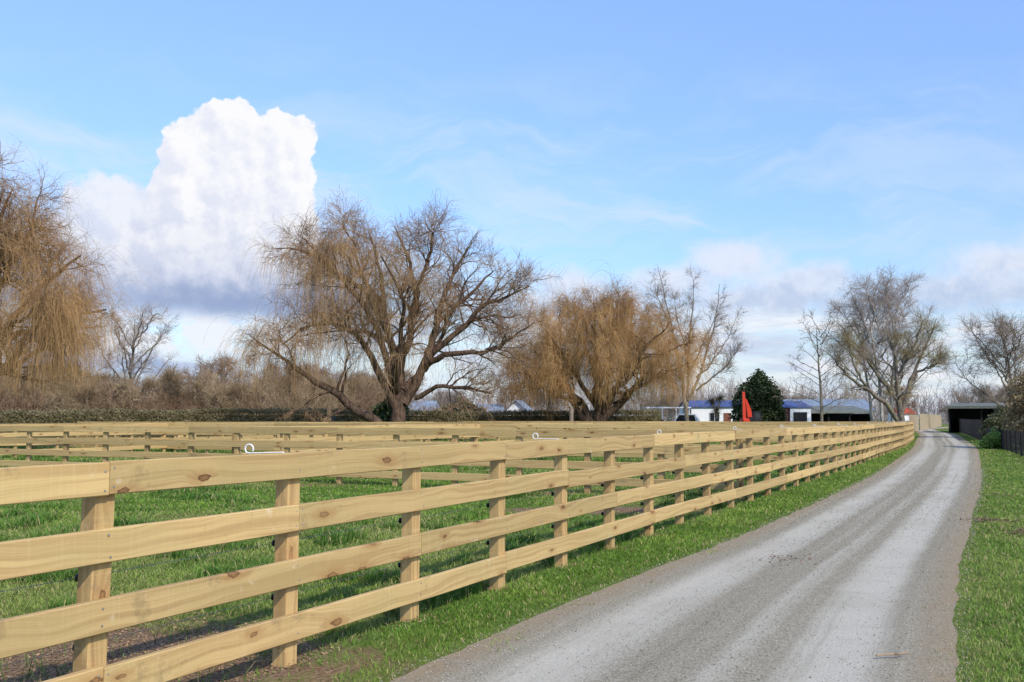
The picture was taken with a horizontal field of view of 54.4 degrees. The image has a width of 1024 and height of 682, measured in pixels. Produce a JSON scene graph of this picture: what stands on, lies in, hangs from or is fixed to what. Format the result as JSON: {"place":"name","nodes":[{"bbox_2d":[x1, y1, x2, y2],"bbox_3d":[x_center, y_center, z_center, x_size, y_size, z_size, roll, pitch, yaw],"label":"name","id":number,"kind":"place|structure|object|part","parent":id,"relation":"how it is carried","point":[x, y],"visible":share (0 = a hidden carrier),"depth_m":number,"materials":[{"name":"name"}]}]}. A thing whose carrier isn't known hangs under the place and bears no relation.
{"place":"outdoors","nodes":[
{"label":"outdoors","id":0,"kind":"place"},
{"bbox_2d":[409,401,439,415],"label":"house","id":1,"kind":"structure","parent":0,"point":[433,403],"depth_m":128.69,"materials":[{"name":"blue stone"}]},
{"bbox_2d":[0,419,1023,681],"bbox_3d":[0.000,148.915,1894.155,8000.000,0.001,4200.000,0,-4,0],"label":"ground","id":2,"kind":"structure","parent":0,"point":[322,673],"depth_m":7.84,"materials":[{"name":"green plant"}]},
{"bbox_2d":[0,363,52,410],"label":"bare tree","id":3,"kind":"object","parent":2,"relation":"on","point":[10,391],"visible":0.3,"depth_m":90.31,"materials":[{"name":"brown plant"}]},
{"bbox_2d":[8,363,71,398],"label":"bare tree","id":4,"kind":"object","parent":2,"relation":"on","point":[39,374],"visible":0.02,"depth_m":107.54,"materials":[{"name":"brown plant"}]},
{"bbox_2d":[39,362,98,400],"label":"bare tree","id":5,"kind":"object","parent":2,"relation":"on","point":[81,370],"visible":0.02,"depth_m":124.82,"materials":[{"name":"brown plant"}]},
{"bbox_2d":[20,363,121,409],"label":"bare tree","id":6,"kind":"object","parent":2,"relation":"on","point":[100,375],"visible":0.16,"depth_m":91.48,"materials":[{"name":"brown plant"}]},
{"bbox_2d":[39,378,114,414],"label":"bare tree","id":7,"kind":"object","parent":2,"relation":"on","point":[90,389],"visible":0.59,"depth_m":84.99,"materials":[{"name":"brown plant"}]},
{"bbox_2d":[0,137,167,408],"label":"willow tree","id":8,"kind":"object","parent":2,"relation":"on","point":[63,320],"visible":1,"depth_m":43.46,"materials":[{"name":"brown plant"}]},
{"bbox_2d":[88,367,122,398],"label":"bare tree","id":9,"kind":"object","parent":2,"relation":"on","point":[106,376],"visible":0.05,"depth_m":104.28,"materials":[{"name":"brown plant"}]},
{"bbox_2d":[79,370,172,414],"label":"bare tree","id":10,"kind":"object","parent":2,"relation":"on","point":[126,388],"visible":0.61,"depth_m":86.74,"materials":[{"name":"brown plant"}]},
{"bbox_2d":[90,301,180,408],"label":"bare tree","id":11,"kind":"object","parent":2,"relation":"on","point":[131,368],"visible":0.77,"depth_m":99.87,"materials":[{"name":"grey plant"}]},
{"bbox_2d":[119,372,192,408],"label":"bare tree","id":12,"kind":"object","parent":2,"relation":"on","point":[155,387],"visible":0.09,"depth_m":95.39,"materials":[{"name":"brown plant"}]},
{"bbox_2d":[0,405,327,437],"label":"hedge","id":13,"kind":"object","parent":2,"relation":"on","point":[47,416],"visible":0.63,"depth_m":72.23,"materials":[{"name":"green plant"}]},
{"bbox_2d":[140,362,231,409],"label":"bare tree","id":14,"kind":"object","parent":2,"relation":"on","point":[172,381],"visible":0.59,"depth_m":89.77,"materials":[{"name":"brown plant"}]},
{"bbox_2d":[0,371,385,415],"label":"brown scrub","id":15,"kind":"object","parent":2,"relation":"on","point":[3,406],"visible":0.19,"depth_m":86.75,"materials":[{"name":"brown plant"}]},
{"bbox_2d":[182,350,258,392],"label":"bare tree","id":16,"kind":"object","parent":2,"relation":"on","point":[223,364],"visible":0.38,"depth_m":107.83,"materials":[{"name":"brown plant"}]},
{"bbox_2d":[5,368,437,420],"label":"tan scrub","id":17,"kind":"object","parent":2,"relation":"on","point":[329,406],"visible":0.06,"depth_m":85.34,"materials":[{"name":"brown plant"}]},
{"bbox_2d":[181,374,262,414],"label":"bare tree","id":18,"kind":"object","parent":2,"relation":"on","point":[214,390],"visible":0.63,"depth_m":87.02,"materials":[{"name":"brown plant"}]},
{"bbox_2d":[219,377,265,403],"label":"bare tree","id":19,"kind":"object","parent":2,"relation":"on","point":[234,385],"visible":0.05,"depth_m":97.51,"materials":[{"name":"grey plant"}]},
{"bbox_2d":[0,421,508,457],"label":"post and rail fence","id":20,"kind":"object","parent":2,"relation":"on","point":[14,434],"visible":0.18,"depth_m":41.50,"materials":[{"name":"brown wood"}]},
{"bbox_2d":[244,368,314,413],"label":"bare tree","id":21,"kind":"object","parent":2,"relation":"on","point":[265,387],"visible":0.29,"depth_m":89.73,"materials":[{"name":"brown plant"}]},
{"bbox_2d":[262,358,311,398],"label":"bare tree","id":22,"kind":"object","parent":2,"relation":"on","point":[276,370],"visible":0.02,"depth_m":122.73,"materials":[{"name":"grey plant"}]},
{"bbox_2d":[263,362,321,397],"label":"bare tree","id":23,"kind":"object","parent":2,"relation":"on","point":[279,376],"visible":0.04,"depth_m":109.85,"materials":[{"name":"brown plant"}]},
{"bbox_2d":[281,359,343,400],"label":"bare tree","id":24,"kind":"object","parent":2,"relation":"on","point":[321,372],"visible":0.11,"depth_m":99.26,"materials":[{"name":"grey plant"}]},
{"bbox_2d":[282,372,362,420],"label":"bare tree","id":25,"kind":"object","parent":2,"relation":"on","point":[330,383],"visible":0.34,"depth_m":87.54,"materials":[{"name":"brown plant"}]},
{"bbox_2d":[340,366,380,387],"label":"bare tree","id":26,"kind":"object","parent":2,"relation":"on","point":[364,377],"visible":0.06,"depth_m":107.09,"materials":[{"name":"grey plant"}]},
{"bbox_2d":[348,370,390,407],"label":"bare tree","id":27,"kind":"object","parent":2,"relation":"on","point":[367,385],"visible":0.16,"depth_m":93.72,"materials":[{"name":"brown plant"}]},
{"bbox_2d":[0,426,744,498],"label":"post and rail fence","id":28,"kind":"object","parent":2,"relation":"on","point":[455,476],"visible":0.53,"depth_m":22.74,"materials":[{"name":"brown wood"}]},
{"bbox_2d":[203,183,565,440],"bbox_3d":[-7.970,-1.156,65.418,23.448,17.995,17.148,0,-4,0],"label":"willow tree","id":29,"kind":"object","parent":2,"relation":"on","point":[400,392],"visible":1,"depth_m":63.53,"materials":[{"name":"brown plant"}]},
{"bbox_2d":[371,399,409,421],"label":"shrub","id":30,"kind":"object","parent":2,"relation":"on","point":[382,408],"visible":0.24,"depth_m":75.21,"materials":[{"name":"green plant"}]},
{"bbox_2d":[369,365,427,408],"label":"bare tree","id":31,"kind":"object","parent":2,"relation":"on","point":[409,376],"visible":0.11,"depth_m":121.80,"materials":[{"name":"grey plant"}]},
{"bbox_2d":[0,480,822,681],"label":"wood chips","id":32,"kind":"object","parent":2,"relation":"on","point":[152,640],"visible":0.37,"depth_m":6.48,"materials":[{"name":"brown wood"}]},
{"bbox_2d":[0,423,845,465],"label":"post and rail fence","id":33,"kind":"object","parent":2,"relation":"on","point":[643,426],"visible":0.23,"depth_m":36.51,"materials":[{"name":"brown wood"}]},
{"bbox_2d":[429,384,476,407],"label":"bare tree","id":34,"kind":"object","parent":2,"relation":"on","point":[446,397],"visible":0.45,"depth_m":133.91,"materials":[{"name":"grey plant"}]},
{"bbox_2d":[0,421,913,681],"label":"post and rail fence","id":35,"kind":"object","parent":2,"relation":"on","point":[95,547],"visible":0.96,"depth_m":6.23,"materials":[{"name":"brown wood"}]},
{"bbox_2d":[435,396,486,415],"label":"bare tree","id":36,"kind":"object","parent":2,"relation":"on","point":[468,406],"visible":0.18,"depth_m":103.06,"materials":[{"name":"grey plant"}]},
{"bbox_2d":[232,421,711,453],"bbox_3d":[3.873,4.652,47.991,0.176,1.445,51.427,-2,-5,25],"label":"post and rail fence","id":37,"kind":"object","parent":2,"relation":"on","point":[324,437],"visible":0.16,"depth_m":31.22,"materials":[{"name":"brown wood"}]},
{"bbox_2d":[77,422,877,452],"bbox_3d":[-6.436,5.066,53.378,49.541,1.441,0.171,-2,-5,28],"label":"post and rail fence","id":38,"kind":"object","parent":2,"relation":"on","point":[788,441],"visible":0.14,"depth_m":47.88,"materials":[{"name":"brown wood"}]},
{"bbox_2d":[476,404,504,412],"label":"house","id":39,"kind":"structure","parent":2,"relation":"on","point":[497,406],"depth_m":129.55,"materials":[{"name":"blue stone"}]},
{"bbox_2d":[331,407,661,421],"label":"hedge","id":40,"kind":"object","parent":2,"relation":"on","point":[535,415],"visible":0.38,"depth_m":81.68,"materials":[{"name":"green plant"}]},
{"bbox_2d":[489,381,536,409],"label":"bare tree","id":41,"kind":"object","parent":2,"relation":"on","point":[508,401],"visible":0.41,"depth_m":131.42,"materials":[{"name":"grey plant"}]},
{"bbox_2d":[411,402,614,415],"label":"brown scrub","id":42,"kind":"object","parent":2,"relation":"on","point":[423,406],"visible":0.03,"depth_m":117.18,"materials":[{"name":"brown plant"}]},
{"bbox_2d":[526,393,568,415],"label":"bare tree","id":43,"kind":"object","parent":2,"relation":"on","point":[558,406],"visible":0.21,"depth_m":137.14,"materials":[{"name":"grey plant"}]},
{"bbox_2d":[102,365,1003,424],"bbox_3d":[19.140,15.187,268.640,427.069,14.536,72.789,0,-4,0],"label":"distant woodland","id":44,"kind":"object","parent":2,"relation":"on","point":[930,406],"visible":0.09,"depth_m":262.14,"materials":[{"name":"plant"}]},
{"bbox_2d":[569,407,572,420],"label":"gate post","id":45,"kind":"object","parent":2,"relation":"on","point":[571,414],"visible":0.47,"depth_m":75.67,"materials":[{"name":"beige wood"}]},
{"bbox_2d":[255,421,898,444],"bbox_3d":[-2.978,5.992,65.232,53.330,1.437,0.181,-2,-5,28],"label":"post and rail fence","id":46,"kind":"object","parent":2,"relation":"on","point":[756,442],"visible":0.08,"depth_m":60.62,"materials":[{"name":"brown wood"}]},
{"bbox_2d":[479,259,731,420],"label":"willow tree","id":47,"kind":"object","parent":2,"relation":"on","point":[612,340],"visible":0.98,"depth_m":77.70,"materials":[{"name":"brown plant"}]},
{"bbox_2d":[585,389,627,408],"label":"bare tree","id":48,"kind":"object","parent":2,"relation":"on","point":[613,400],"visible":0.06,"depth_m":134.47,"materials":[{"name":"grey plant"}]},
{"bbox_2d":[642,407,690,420],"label":"carport","id":49,"kind":"object","parent":2,"relation":"on","point":[667,408],"visible":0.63,"depth_m":107.27,"materials":[{"name":"white metal"}]},
{"bbox_2d":[645,390,692,420],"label":"bare tree","id":50,"kind":"object","parent":2,"relation":"on","point":[665,412],"visible":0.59,"depth_m":139.41,"materials":[{"name":"grey plant"}]},
{"bbox_2d":[674,414,699,420],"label":"parked car","id":51,"kind":"object","parent":2,"relation":"on","point":[692,417],"visible":0.08,"depth_m":103.90,"materials":[{"name":"white paint"}]},
{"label":"window","id":52,"kind":"part","parent":51,"relation":"part of","materials":[{"name":"black glass"}]},
{"bbox_2d":[639,262,753,420],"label":"bare tree","id":53,"kind":"object","parent":2,"relation":"on","point":[728,361],"visible":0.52,"depth_m":100.61,"materials":[{"name":"brown plant"}]},
{"bbox_2d":[509,421,901,422],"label":"post and rail fence","id":54,"kind":"object","parent":2,"relation":"on","point":[676,421],"visible":0.03,"depth_m":71.83,"materials":[{"name":"brown wood"}]},
{"bbox_2d":[704,391,726,420],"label":"cabbage tree","id":55,"kind":"object","parent":2,"relation":"on","point":[716,410],"visible":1,"depth_m":101.72,"materials":[{"name":"green plant"}]},
{"bbox_2d":[740,392,761,421],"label":"excavator","id":56,"kind":"object","parent":2,"relation":"on","point":[754,416],"visible":0.59,"depth_m":93.22,"materials":[{"name":"red paint"}]},
{"bbox_2d":[728,368,788,421],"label":"evergreen tree","id":57,"kind":"object","parent":2,"relation":"on","point":[759,390],"visible":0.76,"depth_m":96.88,"materials":[{"name":"green plant"}]},
{"bbox_2d":[785,390,817,398],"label":"bare tree","id":58,"kind":"object","parent":2,"relation":"on","point":[797,396],"visible":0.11,"depth_m":148.66,"materials":[{"name":"grey plant"}]},
{"bbox_2d":[770,307,853,420],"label":"bare tree","id":59,"kind":"object","parent":2,"relation":"on","point":[824,339],"visible":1,"depth_m":89.88,"materials":[{"name":"grey plant"}]},
{"bbox_2d":[811,406,874,421],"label":"stable shed","id":60,"kind":"structure","parent":2,"relation":"on","point":[839,414],"depth_m":117.22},
{"bbox_2d":[783,399,874,413],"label":"farm shed","id":61,"kind":"structure","parent":60,"relation":"attached to","point":[811,402],"depth_m":127.70,"materials":[{"name":"blue metal"}]},
{"bbox_2d":[812,263,918,420],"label":"birch tree","id":62,"kind":"object","parent":2,"relation":"on","point":[867,381],"visible":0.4,"depth_m":98.88,"materials":[{"name":"brown plant"}]},
{"bbox_2d":[829,261,939,420],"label":"birch tree","id":63,"kind":"object","parent":2,"relation":"on","point":[866,284],"visible":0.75,"depth_m":94.92,"materials":[{"name":"brown plant"}]},
{"bbox_2d":[812,305,963,421],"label":"bare tree","id":64,"kind":"object","parent":2,"relation":"on","point":[897,396],"visible":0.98,"depth_m":92.57,"materials":[{"name":"brown plant"}]},
{"bbox_2d":[874,383,918,416],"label":"bare tree","id":65,"kind":"object","parent":2,"relation":"on","point":[901,398],"visible":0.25,"depth_m":149.90,"materials":[{"name":"grey plant"}]},
{"bbox_2d":[849,269,952,421],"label":"birch tree","id":66,"kind":"object","parent":2,"relation":"on","point":[906,303],"visible":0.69,"depth_m":96.81,"materials":[{"name":"brown plant"}]},
{"bbox_2d":[935,400,978,419],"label":"bare tree","id":67,"kind":"object","parent":2,"relation":"on","point":[945,410],"visible":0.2,"depth_m":111.61,"materials":[{"name":"grey plant"}]},
{"bbox_2d":[957,419,965,433],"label":"black fence","id":68,"kind":"object","parent":2,"relation":"on","point":[961,425],"visible":0.62,"depth_m":99.80,"materials":[{"name":"black wood"}]},
{"bbox_2d":[965,419,981,439],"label":"black fence","id":69,"kind":"object","parent":2,"relation":"on","point":[973,427],"visible":0.93,"depth_m":76.21,"materials":[{"name":"black wood"}]},
{"bbox_2d":[950,379,1008,402],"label":"bare tree","id":70,"kind":"object","parent":2,"relation":"on","point":[984,399],"visible":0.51,"depth_m":139.82,"materials":[{"name":"grey plant"}]},
{"bbox_2d":[940,304,1023,407],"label":"bare tree","id":71,"kind":"object","parent":2,"relation":"on","point":[1014,342],"visible":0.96,"depth_m":74.70,"materials":[{"name":"brown plant"}]},
{"bbox_2d":[944,403,1023,432],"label":"open shed","id":72,"kind":"structure","parent":2,"relation":"on","point":[977,411],"depth_m":107.79,"materials":[{"name":"black metal"}]},
{"bbox_2d":[977,427,1005,448],"bbox_3d":[23.909,4.870,49.306,1.419,1.233,1.216,-4,-6,45],"label":"shrub","id":73,"kind":"object","parent":2,"relation":"on","point":[988,441],"visible":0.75,"depth_m":49.09,"materials":[{"name":"green plant"}]},
{"bbox_2d":[979,405,1015,438],"bbox_3d":[30.098,5.127,60.782,2.873,2.491,2.475,3,-5,-34],"label":"shrub","id":74,"kind":"object","parent":2,"relation":"on","point":[992,420],"visible":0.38,"depth_m":60.65,"materials":[{"name":"green plant"}]},
{"bbox_2d":[981,426,1023,456],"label":"netting fence","id":75,"kind":"object","parent":2,"relation":"on","point":[1008,440],"visible":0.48,"depth_m":43.33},
{"bbox_2d":[991,382,1019,402],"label":"bare tree","id":76,"kind":"object","parent":2,"relation":"on","point":[1002,388],"visible":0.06,"depth_m":149.11,"materials":[{"name":"grey plant"}]},
{"bbox_2d":[994,354,1023,446],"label":"shrub","id":77,"kind":"object","parent":2,"relation":"on","point":[1014,398],"visible":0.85,"depth_m":48.81,"materials":[{"name":"brown plant"}]},
{"bbox_2d":[0,0,1023,418],"label":"sky","id":78,"kind":"structure","parent":0,"point":[779,150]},
{"bbox_2d":[505,400,533,415],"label":"house","id":79,"kind":"structure","parent":0,"point":[516,407],"depth_m":122.56,"materials":[{"name":"blue stone"}]},
{"bbox_2d":[381,427,985,681],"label":"road","id":80,"kind":"structure","parent":0,"point":[933,449],"depth_m":7.74,"materials":[{"name":"grey gravel"}]},
{"bbox_2d":[759,492,1023,565],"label":"leaf litter","id":81,"kind":"object","parent":80,"relation":"on","point":[995,520],"visible":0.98,"depth_m":13.33,"materials":[{"name":"brown plant"}]},
{"bbox_2d":[876,651,910,656],"bbox_3d":[2.377,1.937,6.143,0.241,0.023,0.092,1,-5,-16],"label":"fallen stick","id":82,"kind":"object","parent":80,"relation":"on","point":[883,654],"visible":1,"depth_m":6.16,"materials":[{"name":"beige wood"}]},
{"bbox_2d":[909,415,918,430],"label":"paling fence","id":83,"kind":"object","parent":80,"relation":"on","point":[915,418],"visible":0.64,"depth_m":117.40,"materials":[{"name":"beige wood"}]},
{"bbox_2d":[919,414,941,429],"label":"paling fence","id":84,"kind":"object","parent":80,"relation":"on","point":[928,421],"visible":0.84,"depth_m":145.42,"materials":[{"name":"beige wood"}]},
{"bbox_2d":[678,400,739,421],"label":"house","id":85,"kind":"structure","parent":0,"point":[703,411],"depth_m":108.74,"materials":[{"name":"white"}]},
{"bbox_2d":[709,412,719,420],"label":"window","id":86,"kind":"structure","parent":85,"relation":"in","point":[711,418],"depth_m":108.63,"materials":[{"name":"white glass"}]},
{"bbox_2d":[724,413,730,420],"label":"door","id":87,"kind":"structure","parent":85,"relation":"in","point":[726,416],"depth_m":108.63,"materials":[{"name":"brown wood"}]},
{"bbox_2d":[781,404,788,421],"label":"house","id":88,"kind":"structure","parent":0,"point":[785,406],"depth_m":109.73,"materials":[{"name":"blue metal"}]},
{"bbox_2d":[783,401,812,421],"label":"garage","id":89,"kind":"structure","parent":0,"point":[796,413],"depth_m":110.22,"materials":[{"name":"white paint"}]},
{"bbox_2d":[793,412,806,421],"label":"door","id":90,"kind":"structure","parent":89,"relation":"in","point":[797,416],"depth_m":110.13,"materials":[{"name":"black glass"}]},
{"bbox_2d":[887,408,915,421],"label":"house","id":91,"kind":"structure","parent":0,"point":[905,416],"depth_m":214.91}
]}

